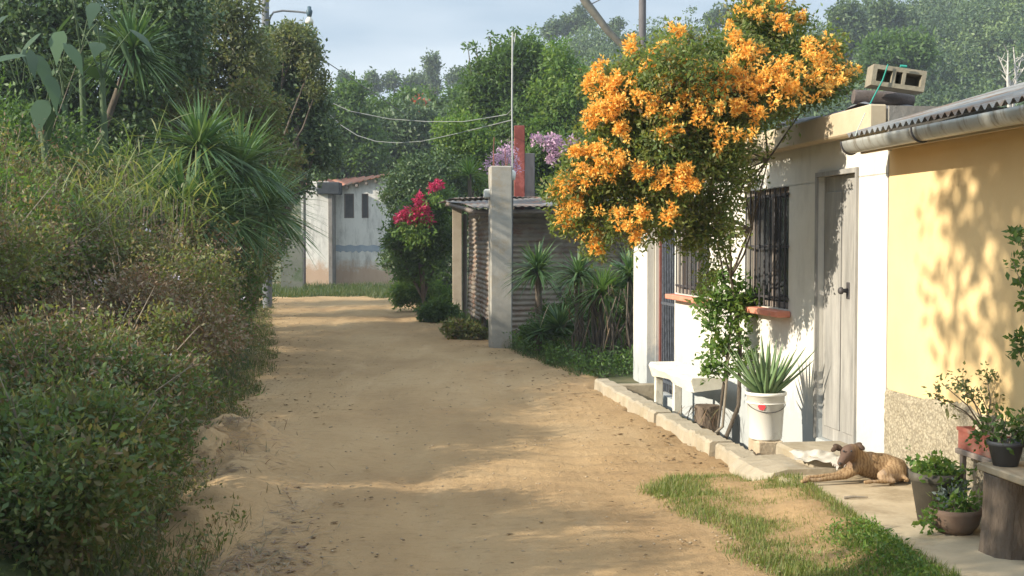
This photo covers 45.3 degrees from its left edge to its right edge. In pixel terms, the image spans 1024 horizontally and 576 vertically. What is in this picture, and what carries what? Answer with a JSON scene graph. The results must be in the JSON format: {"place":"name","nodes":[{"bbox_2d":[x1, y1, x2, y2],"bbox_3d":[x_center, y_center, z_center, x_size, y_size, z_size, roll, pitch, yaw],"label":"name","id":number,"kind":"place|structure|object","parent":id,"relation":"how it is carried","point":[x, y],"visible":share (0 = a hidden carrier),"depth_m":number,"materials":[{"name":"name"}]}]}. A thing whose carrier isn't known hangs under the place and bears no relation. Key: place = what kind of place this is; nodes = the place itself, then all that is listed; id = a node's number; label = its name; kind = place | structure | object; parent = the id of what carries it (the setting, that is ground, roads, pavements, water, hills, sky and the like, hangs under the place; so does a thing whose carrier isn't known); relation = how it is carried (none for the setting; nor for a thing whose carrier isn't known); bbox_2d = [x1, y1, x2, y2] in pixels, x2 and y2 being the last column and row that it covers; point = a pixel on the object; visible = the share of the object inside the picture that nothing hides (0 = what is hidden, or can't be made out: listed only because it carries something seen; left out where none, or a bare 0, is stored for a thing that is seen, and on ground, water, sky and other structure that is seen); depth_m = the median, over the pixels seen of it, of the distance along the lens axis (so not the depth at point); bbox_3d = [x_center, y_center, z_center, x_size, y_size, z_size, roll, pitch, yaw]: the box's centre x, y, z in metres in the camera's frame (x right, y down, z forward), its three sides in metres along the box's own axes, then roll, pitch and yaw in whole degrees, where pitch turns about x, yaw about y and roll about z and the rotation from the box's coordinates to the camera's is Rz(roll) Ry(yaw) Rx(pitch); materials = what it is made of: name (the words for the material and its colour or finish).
{"place":"outdoors","nodes":[
{"label":"outdoors","id":0,"kind":"place"},
{"bbox_2d":[5,0,968,155],"label":"sky","id":1,"kind":"structure","parent":0,"point":[383,35],"materials":[{"name":"white"}]},
{"bbox_2d":[0,51,1012,575],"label":"ground","id":2,"kind":"structure","parent":0,"point":[8,563],"depth_m":6.28,"materials":[{"name":"soil"}]},
{"bbox_2d":[0,15,66,149],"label":"elephant ear","id":3,"kind":"object","parent":2,"relation":"on","point":[39,65],"visible":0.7,"depth_m":15.21},
{"bbox_2d":[0,111,92,306],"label":"bank shrub","id":4,"kind":"object","parent":2,"relation":"on","point":[22,148],"visible":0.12,"depth_m":12.38,"materials":[{"name":"green plant"}]},
{"bbox_2d":[0,43,94,184],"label":"elephant ear","id":5,"kind":"object","parent":2,"relation":"on","point":[42,113],"visible":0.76,"depth_m":13.61},
{"bbox_2d":[0,174,101,324],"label":"bank shrub","id":6,"kind":"object","parent":2,"relation":"on","point":[11,256],"visible":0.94,"depth_m":8.93,"materials":[{"name":"green plant"}]},
{"bbox_2d":[0,31,131,189],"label":"elephant ear","id":7,"kind":"object","parent":2,"relation":"on","point":[57,40],"visible":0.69,"depth_m":15.70},
{"bbox_2d":[0,47,138,211],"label":"bank shrub","id":8,"kind":"object","parent":2,"relation":"on","point":[27,128],"visible":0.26,"depth_m":14.94,"materials":[{"name":"green plant"}]},
{"bbox_2d":[0,130,139,322],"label":"bank shrub","id":9,"kind":"object","parent":2,"relation":"on","point":[18,203],"visible":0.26,"depth_m":11.00,"materials":[{"name":"green plant"}]},
{"bbox_2d":[38,0,128,218],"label":"elephant ear","id":10,"kind":"object","parent":2,"relation":"on","point":[82,91],"visible":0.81,"depth_m":16.39},
{"bbox_2d":[5,131,167,299],"bbox_3d":[-5.045,-0.529,13.205,2.796,2.336,3.094,0,2,0],"label":"bank shrub","id":11,"kind":"object","parent":2,"relation":"on","point":[89,187],"visible":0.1,"depth_m":13.24,"materials":[{"name":"green plant"}]},
{"bbox_2d":[47,2,154,203],"bbox_3d":[-5.077,-1.683,15.472,1.036,3.695,1.351,-2,3,-40],"label":"elephant ear","id":12,"kind":"object","parent":2,"relation":"on","point":[92,12],"visible":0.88,"depth_m":15.49},
{"bbox_2d":[0,334,216,575],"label":"leafy shrub","id":13,"kind":"object","parent":2,"relation":"on","point":[72,471],"visible":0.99,"depth_m":5.21,"materials":[{"name":"green plant"}]},
{"bbox_2d":[0,274,221,420],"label":"weedy shrub","id":14,"kind":"object","parent":2,"relation":"on","point":[142,334],"visible":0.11,"depth_m":8.23,"materials":[{"name":"green plant"}]},
{"bbox_2d":[2,135,222,279],"bbox_3d":[-4.002,-0.509,11.746,2.421,2.177,2.173,0,2,0],"label":"grass tuft","id":15,"kind":"object","parent":2,"relation":"on","point":[86,214],"visible":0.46,"depth_m":11.67,"materials":[{"name":"plant"}]},
{"bbox_2d":[0,0,231,170],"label":"broadleaf tree","id":16,"kind":"object","parent":2,"relation":"on","point":[47,18],"visible":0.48,"depth_m":18.48,"materials":[{"name":"green plant"}]},
{"bbox_2d":[34,108,210,226],"bbox_3d":[-5.317,-0.896,16.256,3.148,2.847,3.656,-2,3,-38],"label":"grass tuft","id":17,"kind":"object","parent":2,"relation":"on","point":[117,155],"visible":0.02,"depth_m":16.26,"materials":[{"name":"green plant"}]},
{"bbox_2d":[1,202,256,379],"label":"dry shrub","id":18,"kind":"object","parent":2,"relation":"on","point":[130,245],"visible":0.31,"depth_m":11.08,"materials":[{"name":"green plant"}]},
{"bbox_2d":[64,0,197,162],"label":"yucca","id":19,"kind":"object","parent":2,"relation":"on","point":[138,53],"visible":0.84,"depth_m":16.82,"materials":[{"name":"green plant"}]},
{"bbox_2d":[0,245,264,427],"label":"weedy shrub","id":20,"kind":"object","parent":2,"relation":"on","point":[126,293],"visible":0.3,"depth_m":9.61,"materials":[{"name":"green plant"}]},
{"bbox_2d":[0,294,266,497],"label":"leafy shrub","id":21,"kind":"object","parent":2,"relation":"on","point":[15,363],"visible":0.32,"depth_m":6.61,"materials":[{"name":"green plant"}]},
{"bbox_2d":[47,141,222,260],"bbox_3d":[-3.866,-0.369,12.185,1.711,2.187,1.849,2,3,37],"label":"grass tuft","id":22,"kind":"object","parent":2,"relation":"on","point":[132,202],"visible":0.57,"depth_m":12.11,"materials":[{"name":"plant"}]},
{"bbox_2d":[62,106,219,236],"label":"grass tuft","id":23,"kind":"object","parent":2,"relation":"on","point":[134,166],"visible":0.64,"depth_m":13.32,"materials":[{"name":"plant"}]},
{"bbox_2d":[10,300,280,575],"bbox_3d":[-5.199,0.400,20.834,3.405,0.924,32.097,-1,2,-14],"label":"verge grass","id":24,"kind":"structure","parent":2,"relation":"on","point":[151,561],"depth_m":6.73,"materials":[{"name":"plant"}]},
{"bbox_2d":[59,110,250,254],"bbox_3d":[-3.537,-0.433,12.586,1.931,2.695,2.184,1,2,15],"label":"grass tuft","id":25,"kind":"object","parent":2,"relation":"on","point":[160,201],"visible":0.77,"depth_m":12.43,"materials":[{"name":"plant"}]},
{"bbox_2d":[35,298,280,575],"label":"leafy edge weeds","id":26,"kind":"object","parent":2,"relation":"on","point":[164,559],"visible":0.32,"depth_m":6.83,"materials":[{"name":"green plant"}]},
{"bbox_2d":[88,167,263,374],"bbox_3d":[-3.576,-0.112,13.129,2.357,2.365,2.658,-2,3,-39],"label":"weedy shrub","id":27,"kind":"object","parent":2,"relation":"on","point":[193,239],"visible":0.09,"depth_m":12.92,"materials":[{"name":"green plant"}]},
{"bbox_2d":[97,145,264,264],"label":"yucca","id":28,"kind":"object","parent":2,"relation":"on","point":[181,180],"visible":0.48,"depth_m":13.25,"materials":[{"name":"green plant"}]},
{"bbox_2d":[92,0,291,144],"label":"grey tree","id":29,"kind":"object","parent":2,"relation":"on","point":[241,49],"visible":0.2,"depth_m":21.58,"materials":[{"name":"green plant"}]},
{"bbox_2d":[126,90,276,218],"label":"yucca","id":30,"kind":"object","parent":2,"relation":"on","point":[213,126],"visible":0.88,"depth_m":14.01,"materials":[{"name":"green plant"}]},
{"bbox_2d":[121,63,314,222],"bbox_3d":[-5.010,-1.526,19.925,3.594,4.300,1.511,0,2,0],"label":"yucca","id":31,"kind":"object","parent":2,"relation":"on","point":[259,106],"visible":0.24,"depth_m":19.74,"materials":[{"name":"green plant"}]},
{"bbox_2d":[162,199,280,357],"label":"rounded shrub","id":32,"kind":"object","parent":2,"relation":"on","point":[248,293],"visible":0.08,"depth_m":15.73,"materials":[{"name":"green plant"}]},
{"bbox_2d":[148,194,298,323],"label":"rounded shrub","id":33,"kind":"object","parent":2,"relation":"on","point":[264,262],"visible":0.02,"depth_m":19.11,"materials":[{"name":"green plant"}]},
{"bbox_2d":[157,93,328,234],"bbox_3d":[-3.344,-0.634,14.982,2.257,3.625,2.143,0,2,0],"label":"yucca","id":34,"kind":"object","parent":2,"relation":"on","point":[248,160],"visible":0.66,"depth_m":14.79,"materials":[{"name":"green plant"}]},
{"bbox_2d":[195,157,305,275],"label":"yucca","id":35,"kind":"object","parent":2,"relation":"on","point":[246,233],"visible":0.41,"depth_m":14.45,"materials":[{"name":"green plant"}]},
{"bbox_2d":[217,155,340,279],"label":"yucca","id":36,"kind":"object","parent":2,"relation":"on","point":[294,226],"visible":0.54,"depth_m":15.81,"materials":[{"name":"green plant"}]},
{"bbox_2d":[281,235,303,288],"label":"boundary wall","id":37,"kind":"structure","parent":2,"relation":"on","point":[295,260],"depth_m":41.95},
{"bbox_2d":[251,15,334,246],"bbox_3d":[-4.588,-2.429,25.082,2.143,6.224,1.078,0,2,0],"label":"olive tree","id":38,"kind":"object","parent":2,"relation":"on","point":[286,37],"visible":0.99,"depth_m":24.89,"materials":[{"name":"green plant"}]},
{"bbox_2d":[247,14,350,307],"bbox_3d":[-4.943,-2.503,25.912,3.114,6.464,2.092,0,2,0],"label":"dark tree","id":39,"kind":"object","parent":2,"relation":"on","point":[319,136],"visible":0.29,"depth_m":25.62,"materials":[{"name":"green plant"}]},
{"bbox_2d":[261,280,393,298],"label":"verge grass","id":40,"kind":"structure","parent":2,"relation":"on","point":[377,290],"depth_m":38.49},
{"bbox_2d":[301,173,397,285],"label":"white house","id":41,"kind":"structure","parent":2,"relation":"on","point":[352,216],"depth_m":46.92,"materials":[{"name":"paint"}]},
{"bbox_2d":[312,70,396,182],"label":"leaning tree","id":42,"kind":"object","parent":2,"relation":"on","point":[362,158],"visible":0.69,"depth_m":51.23,"materials":[{"name":"green plant"}]},
{"bbox_2d":[310,88,460,196],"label":"shade tree","id":43,"kind":"object","parent":2,"relation":"on","point":[401,130],"visible":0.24,"depth_m":54.68,"materials":[{"name":"green plant"}]},
{"bbox_2d":[362,75,464,130],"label":"flowering tree","id":44,"kind":"object","parent":2,"relation":"on","point":[375,102],"visible":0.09,"depth_m":59.15,"materials":[{"name":"green plant"}]},
{"bbox_2d":[386,268,452,311],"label":"bright bush","id":45,"kind":"object","parent":2,"relation":"on","point":[403,293],"visible":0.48,"depth_m":28.33,"materials":[{"name":"green plant"}]},
{"bbox_2d":[377,175,468,304],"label":"poinsettia shrub","id":46,"kind":"object","parent":2,"relation":"on","point":[411,235],"visible":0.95,"depth_m":26.73,"materials":[{"name":"green plant"}]},
{"bbox_2d":[368,140,479,292],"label":"dark bush","id":47,"kind":"object","parent":2,"relation":"on","point":[403,181],"visible":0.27,"depth_m":30.16,"materials":[{"name":"green plant"}]},
{"bbox_2d":[413,293,467,322],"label":"verge bush","id":48,"kind":"object","parent":2,"relation":"on","point":[436,310],"visible":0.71,"depth_m":24.40,"materials":[{"name":"green plant"}]},
{"bbox_2d":[437,313,488,340],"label":"verge bush","id":49,"kind":"object","parent":2,"relation":"on","point":[460,329],"visible":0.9,"depth_m":20.21,"materials":[{"name":"green plant"}]},
{"bbox_2d":[426,103,504,301],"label":"round bush","id":50,"kind":"object","parent":2,"relation":"on","point":[478,143],"visible":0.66,"depth_m":30.67,"materials":[{"name":"green plant"}]},
{"bbox_2d":[484,137,511,347],"bbox_3d":[-0.221,-0.591,18.632,0.414,3.405,0.330,0,2,-7],"label":"concrete post","id":51,"kind":"object","parent":2,"relation":"on","point":[498,193],"visible":0.86,"depth_m":18.48,"materials":[{"name":"grey concrete"}]},
{"bbox_2d":[438,26,565,208],"bbox_3d":[-0.148,-3.633,35.807,4.092,8.018,3.509,0,2,0],"label":"tall green tree","id":52,"kind":"object","parent":2,"relation":"on","point":[488,94],"visible":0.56,"depth_m":35.31,"materials":[{"name":"green plant"}]},
{"bbox_2d":[514,126,524,208],"bbox_3d":[0.140,-1.089,22.976,0.200,3.879,0.160,0,2,0],"label":"red post","id":53,"kind":"object","parent":2,"relation":"on","point":[519,180],"visible":0.42,"depth_m":22.85,"materials":[{"name":"paint"}]},
{"bbox_2d":[500,238,568,350],"bbox_3d":[0.362,0.163,17.622,1.321,1.839,1.311,0,2,0],"label":"dracaena","id":54,"kind":"object","parent":2,"relation":"on","point":[538,262],"visible":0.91,"depth_m":17.56,"materials":[{"name":"green plant"}]},
{"bbox_2d":[509,127,587,200],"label":"pink bush","id":55,"kind":"object","parent":2,"relation":"on","point":[545,149],"visible":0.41,"depth_m":25.57,"materials":[{"name":"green plant"}]},
{"bbox_2d":[513,29,612,208],"bbox_3d":[1.831,-3.433,34.900,3.594,7.679,2.393,0,2,0],"label":"feathery tree","id":56,"kind":"object","parent":2,"relation":"on","point":[562,101],"visible":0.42,"depth_m":34.44,"materials":[{"name":"green plant"}]},
{"bbox_2d":[503,329,632,376],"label":"ground cover","id":57,"kind":"object","parent":2,"relation":"on","point":[552,349],"visible":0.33,"depth_m":15.81,"materials":[{"name":"green plant"}]},
{"bbox_2d":[527,298,590,334],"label":"agave","id":58,"kind":"object","parent":57,"relation":"on","point":[556,317],"visible":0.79,"depth_m":16.95,"materials":[{"name":"green plant"}]},
{"bbox_2d":[512,286,625,349],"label":"understory bush","id":59,"kind":"object","parent":2,"relation":"on","point":[522,335],"visible":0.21,"depth_m":17.74,"materials":[{"name":"green plant"}]},
{"bbox_2d":[532,280,621,362],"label":"cane clump","id":60,"kind":"object","parent":2,"relation":"on","point":[594,322],"visible":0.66,"depth_m":16.16,"materials":[{"name":"green plant"}]},
{"bbox_2d":[540,249,619,350],"bbox_3d":[0.916,0.224,16.620,1.180,1.735,1.214,0,2,0],"label":"dracaena","id":61,"kind":"object","parent":2,"relation":"on","point":[576,274],"visible":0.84,"depth_m":16.53,"materials":[{"name":"green plant"}]},
{"bbox_2d":[560,264,633,351],"bbox_3d":[1.206,0.345,16.238,1.258,1.468,1.213,0,2,0],"label":"dracaena","id":62,"kind":"object","parent":2,"relation":"on","point":[604,282],"visible":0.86,"depth_m":16.14,"materials":[{"name":"green plant"}]},
{"bbox_2d":[581,282,633,366],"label":"cane clump","id":63,"kind":"object","parent":2,"relation":"on","point":[612,335],"visible":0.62,"depth_m":15.87,"materials":[{"name":"green plant"}]},
{"bbox_2d":[595,246,633,344],"bbox_3d":[1.591,0.183,16.608,1.231,1.741,1.202,0,2,0],"label":"dracaena","id":64,"kind":"object","parent":2,"relation":"on","point":[628,260],"visible":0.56,"depth_m":16.57,"materials":[{"name":"green plant"}]},
{"bbox_2d":[307,0,1023,208],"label":"hillside forest","id":65,"kind":"object","parent":2,"relation":"on","point":[973,32],"visible":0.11,"depth_m":113.38,"materials":[{"name":"plant"}]},
{"bbox_2d":[817,0,876,62],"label":"crest tree","id":66,"kind":"object","parent":65,"relation":"on","point":[852,20],"visible":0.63,"depth_m":108.49,"materials":[{"name":"green plant"}]},
{"bbox_2d":[857,0,928,58],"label":"crest tree","id":67,"kind":"object","parent":65,"relation":"on","point":[898,15],"visible":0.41,"depth_m":112.98,"materials":[{"name":"green plant"}]},
{"bbox_2d":[649,361,722,416],"bbox_3d":[1.625,1.101,11.673,0.411,0.657,1.538,0,2,-8],"label":"concrete bench","id":68,"kind":"object","parent":2,"relation":"on","point":[680,376],"visible":0.76,"depth_m":11.63,"materials":[{"name":"concrete"}]},
{"bbox_2d":[536,0,865,439],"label":"flowering vine tree","id":69,"kind":"object","parent":2,"relation":"on","point":[670,134],"visible":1,"depth_m":8.76,"materials":[{"name":"orange plant"}]},
{"bbox_2d":[678,403,731,434],"bbox_3d":[1.732,1.259,11.036,0.669,0.413,0.731,1,2,20],"label":"stump","id":70,"kind":"object","parent":2,"relation":"on","point":[706,415],"visible":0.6,"depth_m":10.94,"materials":[{"name":"brown wood"}]},
{"bbox_2d":[594,378,841,480],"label":"concrete kerb","id":71,"kind":"structure","parent":2,"relation":"on","point":[637,398],"depth_m":9.47,"materials":[{"name":"concrete"}]},
{"bbox_2d":[684,262,762,433],"bbox_3d":[1.873,0.592,10.607,0.792,1.653,0.458,0,2,0],"label":"sapling","id":72,"kind":"object","parent":2,"relation":"on","point":[721,301],"visible":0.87,"depth_m":10.55,"materials":[{"name":"green plant"}]},
{"bbox_2d":[748,438,781,455],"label":"stone plinth","id":73,"kind":"structure","parent":2,"relation":"on","point":[757,447],"depth_m":9.15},
{"bbox_2d":[745,390,786,440],"bbox_3d":[1.915,0.958,9.260,0.310,0.358,0.310,0,2,0],"label":"bucket","id":74,"kind":"object","parent":73,"relation":"on","point":[765,416],"visible":0.91,"depth_m":9.15,"materials":[{"name":"plastic"}]},
{"bbox_2d":[721,335,817,393],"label":"aloe plant","id":75,"kind":"object","parent":74,"relation":"in","point":[767,377],"visible":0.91,"depth_m":9.19,"materials":[{"name":"plant"}]},
{"bbox_2d":[633,104,1009,452],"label":"white house","id":76,"kind":"structure","parent":2,"relation":"on","point":[814,263],"depth_m":9.34,"materials":[{"name":"paint"}]},
{"bbox_2d":[665,198,710,303],"bbox_3d":[1.837,-0.391,12.494,0.230,1.052,1.268,0,2,-8],"label":"window","id":77,"kind":"structure","parent":76,"relation":"in","point":[687,286],"depth_m":12.74,"materials":[{"name":"black metal"}]},
{"bbox_2d":[744,186,789,317],"bbox_3d":[2.139,-0.311,10.322,0.230,1.052,1.139,0,2,-8],"label":"window","id":78,"kind":"structure","parent":76,"relation":"in","point":[770,263],"depth_m":10.30,"materials":[{"name":"black metal"}]},
{"bbox_2d":[822,174,854,443],"bbox_3d":[2.369,0.161,8.884,0.127,1.950,0.692,0,2,-8],"label":"door","id":79,"kind":"structure","parent":76,"relation":"in","point":[839,205],"depth_m":8.93,"materials":[{"name":"grey paint"}]},
{"bbox_2d":[776,102,911,126],"bbox_3d":[2.488,-1.264,9.079,0.589,0.127,1.632,0,2,-8],"label":"roof","id":80,"kind":"object","parent":76,"relation":"on","point":[848,108],"visible":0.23,"depth_m":8.76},
{"bbox_2d":[851,90,914,105],"bbox_3d":[2.578,-1.314,8.514,0.432,0.124,0.114,0,2,-4],"label":"rolled mat","id":81,"kind":"object","parent":80,"relation":"on","point":[888,98],"visible":0.79,"depth_m":8.48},
{"bbox_2d":[864,64,926,94],"bbox_3d":[2.596,-1.410,8.304,0.372,0.191,0.180,0,2,3],"label":"cinder block","id":82,"kind":"object","parent":81,"relation":"on","point":[904,80],"depth_m":8.23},
{"bbox_2d":[849,24,944,91],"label":"slope tree","id":83,"kind":"object","parent":2,"relation":"on","point":[916,51],"visible":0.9,"depth_m":73.78,"materials":[{"name":"green plant"}]},
{"bbox_2d":[840,82,1023,507],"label":"yellow house","id":84,"kind":"structure","parent":2,"relation":"on","point":[956,196],"depth_m":7.18,"materials":[{"name":"paint"}]},
{"bbox_2d":[147,296,903,575],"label":"road","id":85,"kind":"structure","parent":0,"point":[429,552],"depth_m":8.54,"materials":[{"name":"soil"}]},
{"bbox_2d":[140,412,353,575],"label":"dry straw","id":86,"kind":"object","parent":85,"relation":"on","point":[243,545],"visible":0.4,"depth_m":6.46,"materials":[{"name":"beige plant"}]},
{"bbox_2d":[220,301,815,575],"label":"pebbles","id":87,"kind":"object","parent":85,"relation":"on","point":[587,544],"visible":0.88,"depth_m":8.81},
{"bbox_2d":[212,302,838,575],"bbox_3d":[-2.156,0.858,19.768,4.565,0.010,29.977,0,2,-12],"label":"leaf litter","id":88,"kind":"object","parent":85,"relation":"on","point":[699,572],"visible":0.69,"depth_m":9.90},
{"bbox_2d":[438,196,633,337],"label":"shed","id":89,"kind":"structure","parent":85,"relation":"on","point":[530,226],"depth_m":20.32,"materials":[{"name":"grey metal"}]},
{"bbox_2d":[486,327,632,377],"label":"verge grass","id":90,"kind":"structure","parent":85,"relation":"on","point":[538,357],"depth_m":15.90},
{"bbox_2d":[636,469,961,575],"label":"grass strip","id":91,"kind":"object","parent":85,"relation":"on","point":[667,486],"depth_m":6.77,"materials":[{"name":"plant"}]},
{"bbox_2d":[776,441,866,467],"bbox_3d":[2.162,1.247,8.429,0.497,0.285,0.670,0,2,-8],"label":"door step","id":92,"kind":"object","parent":85,"relation":"on","point":[784,448],"depth_m":8.51,"materials":[{"name":"concrete"}]},
{"bbox_2d":[787,514,954,575],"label":"clover patch","id":93,"kind":"object","parent":85,"relation":"on","point":[924,569],"visible":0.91,"depth_m":5.97,"materials":[{"name":"green plant"}]},
{"bbox_2d":[777,475,1023,575],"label":"patio","id":94,"kind":"structure","parent":0,"point":[889,505],"depth_m":6.53,"materials":[{"name":"concrete"}]},
{"bbox_2d":[800,442,908,483],"bbox_3d":[2.158,1.107,7.747,0.732,0.269,0.333,0,2,0],"label":"dog","id":95,"kind":"object","parent":94,"relation":"on","point":[877,467],"visible":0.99,"depth_m":7.70},
{"bbox_2d":[908,468,963,521],"bbox_3d":[2.309,1.134,6.690,0.286,0.270,0.286,0,2,0],"label":"tapered pot","id":96,"kind":"object","parent":94,"relation":"on","point":[922,497],"visible":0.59,"depth_m":6.61,"materials":[{"name":"ceramic"}]},
{"bbox_2d":[905,449,982,506],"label":"bright potted plant","id":97,"kind":"object","parent":96,"relation":"in","point":[940,466],"visible":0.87,"depth_m":6.61,"materials":[{"name":"green plant"}]},
{"bbox_2d":[928,502,981,535],"bbox_3d":[2.319,1.214,6.423,0.270,0.130,0.270,0,2,0],"label":"clay bowl","id":98,"kind":"object","parent":94,"relation":"on","point":[957,523],"visible":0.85,"depth_m":6.32,"materials":[{"name":"ceramic"}]},
{"bbox_2d":[911,487,982,534],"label":"trailing plant","id":99,"kind":"object","parent":98,"relation":"in","point":[963,504],"visible":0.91,"depth_m":6.38,"materials":[{"name":"green plant"}]},
{"bbox_2d":[955,448,991,489],"bbox_3d":[2.604,1.087,6.726,0.160,0.360,0.420,0,2,-8],"label":"stool","id":100,"kind":"object","parent":94,"relation":"on","point":[964,454],"visible":0.21,"depth_m":6.80,"materials":[{"name":"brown wood"}]},
{"bbox_2d":[956,426,1010,457],"bbox_3d":[2.599,0.845,6.727,0.138,0.120,0.392,0,2,-8],"label":"flower trough","id":101,"kind":"object","parent":100,"relation":"on","point":[964,432],"visible":0.33,"depth_m":6.78,"materials":[{"name":"ceramic"}]},
{"bbox_2d":[921,360,1008,433],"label":"branching plant","id":102,"kind":"object","parent":101,"relation":"on","point":[968,393],"visible":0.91,"depth_m":6.69,"materials":[{"name":"green plant"}]},
{"bbox_2d":[977,461,1023,559],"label":"log plank bench","id":103,"kind":"object","parent":94,"relation":"on","point":[1002,530],"visible":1,"depth_m":5.89,"materials":[{"name":"brown wood"}]},
{"bbox_2d":[986,438,1023,466],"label":"dark pot","id":104,"kind":"object","parent":103,"relation":"on","point":[1001,455],"visible":0.88,"depth_m":5.95,"materials":[{"name":"plastic"}]},
{"bbox_2d":[964,402,1023,455],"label":"leafy potted plant","id":105,"kind":"object","parent":104,"relation":"in","point":[1019,434],"visible":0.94,"depth_m":5.98,"materials":[{"name":"green plant"}]},
{"bbox_2d":[1001,225,1023,366],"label":"tall potted shrub","id":106,"kind":"object","parent":103,"relation":"on","point":[1016,231],"visible":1,"depth_m":5.71,"materials":[{"name":"green plant"}]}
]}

